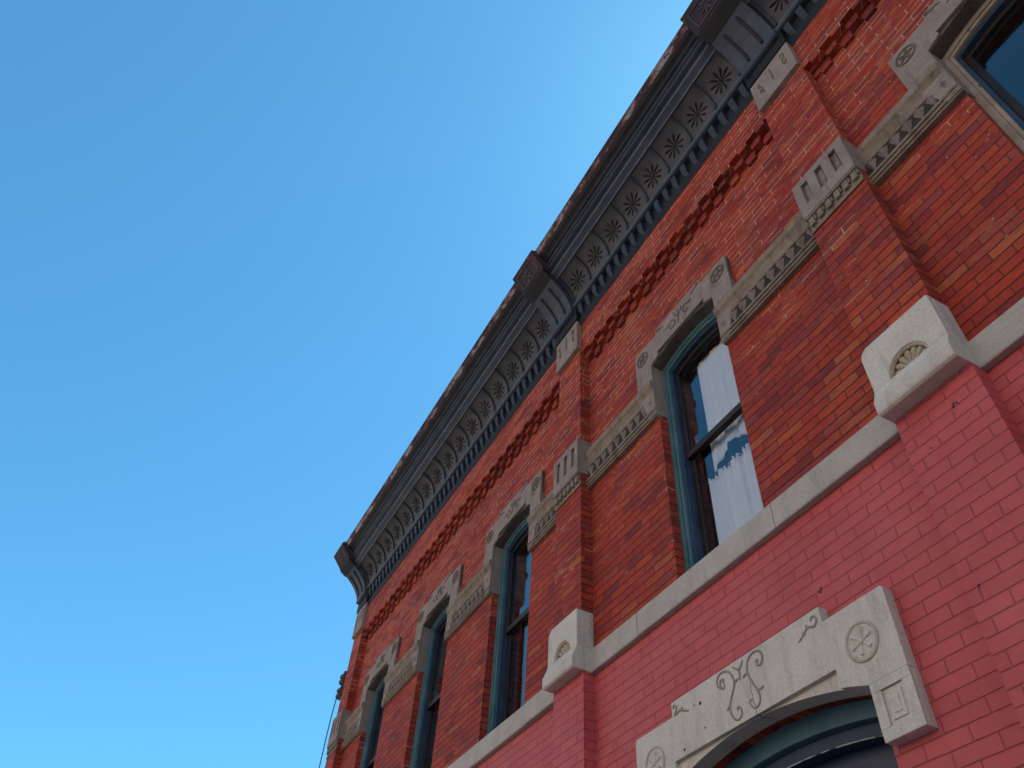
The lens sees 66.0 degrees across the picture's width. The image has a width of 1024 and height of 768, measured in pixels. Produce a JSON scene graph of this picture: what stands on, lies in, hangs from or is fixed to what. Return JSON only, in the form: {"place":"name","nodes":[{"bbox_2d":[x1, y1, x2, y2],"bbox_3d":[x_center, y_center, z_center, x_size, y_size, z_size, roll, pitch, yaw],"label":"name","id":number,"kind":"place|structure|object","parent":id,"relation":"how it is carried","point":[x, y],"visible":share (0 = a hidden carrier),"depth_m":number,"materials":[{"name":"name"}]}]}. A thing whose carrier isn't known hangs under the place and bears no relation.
{"place":"outdoors","nodes":[
{"label":"outdoors","id":0,"kind":"place"},
{"bbox_2d":[0,0,691,767],"label":"sky","id":1,"kind":"structure","parent":0,"point":[249,249],"materials":[{"name":"blue"}]},
{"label":"sidewalk","id":2,"kind":"structure","parent":0,"visible":0},
{"bbox_2d":[325,0,1023,767],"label":"brick building","id":3,"kind":"structure","parent":2,"relation":"on","point":[809,214],"depth_m":5.27,"materials":[{"name":"red brick"}]},
{"bbox_2d":[335,685,343,700],"bbox_3d":[-2.564,4.628,11.811,0.124,0.200,0.182,23,-50,-16],"label":"insulator","id":4,"kind":"object","parent":3,"relation":"attached to","point":[339,692],"visible":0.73,"depth_m":11.76,"materials":[{"name":"ceramic"}]},
{"bbox_2d":[319,696,336,767],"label":"service wire","id":5,"kind":"object","parent":4,"relation":"hanging from","point":[327,732],"visible":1,"depth_m":11.30,"materials":[{"name":"black rubber"}]},
{"bbox_2d":[339,671,346,684],"bbox_3d":[-2.550,4.481,11.973,0.124,0.200,0.182,23,-50,-16],"label":"insulator","id":6,"kind":"object","parent":3,"relation":"attached to","point":[342,678],"visible":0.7,"depth_m":11.93,"materials":[{"name":"ceramic"}]},
{"bbox_2d":[360,674,386,767],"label":"window","id":7,"kind":"structure","parent":3,"relation":"in","point":[368,755],"depth_m":10.38,"materials":[{"name":"teal paint"}]},
{"bbox_2d":[409,604,448,767],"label":"window","id":8,"kind":"structure","parent":3,"relation":"in","point":[428,700],"depth_m":8.94,"materials":[{"name":"teal paint"}]},
{"bbox_2d":[487,514,529,734],"bbox_3d":[0.097,2.189,7.465,0.148,2.205,0.850,23,-50,-16],"label":"window","id":9,"kind":"structure","parent":3,"relation":"in","point":[505,626],"depth_m":7.62,"materials":[{"name":"teal paint"}]},
{"bbox_2d":[662,311,741,571],"bbox_3d":[1.455,0.321,5.653,0.148,2.205,0.850,23,-50,-16],"label":"window","id":10,"kind":"structure","parent":3,"relation":"in","point":[696,544],"depth_m":5.81,"materials":[{"name":"teal paint"}]},
{"bbox_2d":[692,341,746,472],"bbox_3d":[1.591,0.086,5.875,0.038,1.155,0.610,23,-50,-16],"label":"lace curtain","id":11,"kind":"object","parent":3,"relation":"hanging from","point":[719,392],"visible":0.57,"depth_m":5.95,"materials":[{"name":"white fabric"}]},
{"bbox_2d":[705,443,763,544],"bbox_3d":[1.526,0.788,5.169,0.060,0.862,0.690,23,-50,-16],"label":"cafe curtain","id":12,"kind":"object","parent":3,"relation":"hanging from","point":[737,503],"visible":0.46,"depth_m":5.31,"materials":[{"name":"white fabric"}]},
{"bbox_2d":[942,0,1023,151],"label":"window","id":13,"kind":"structure","parent":3,"relation":"in","point":[961,58],"depth_m":4.57,"materials":[{"name":"beige wood"}]}
]}

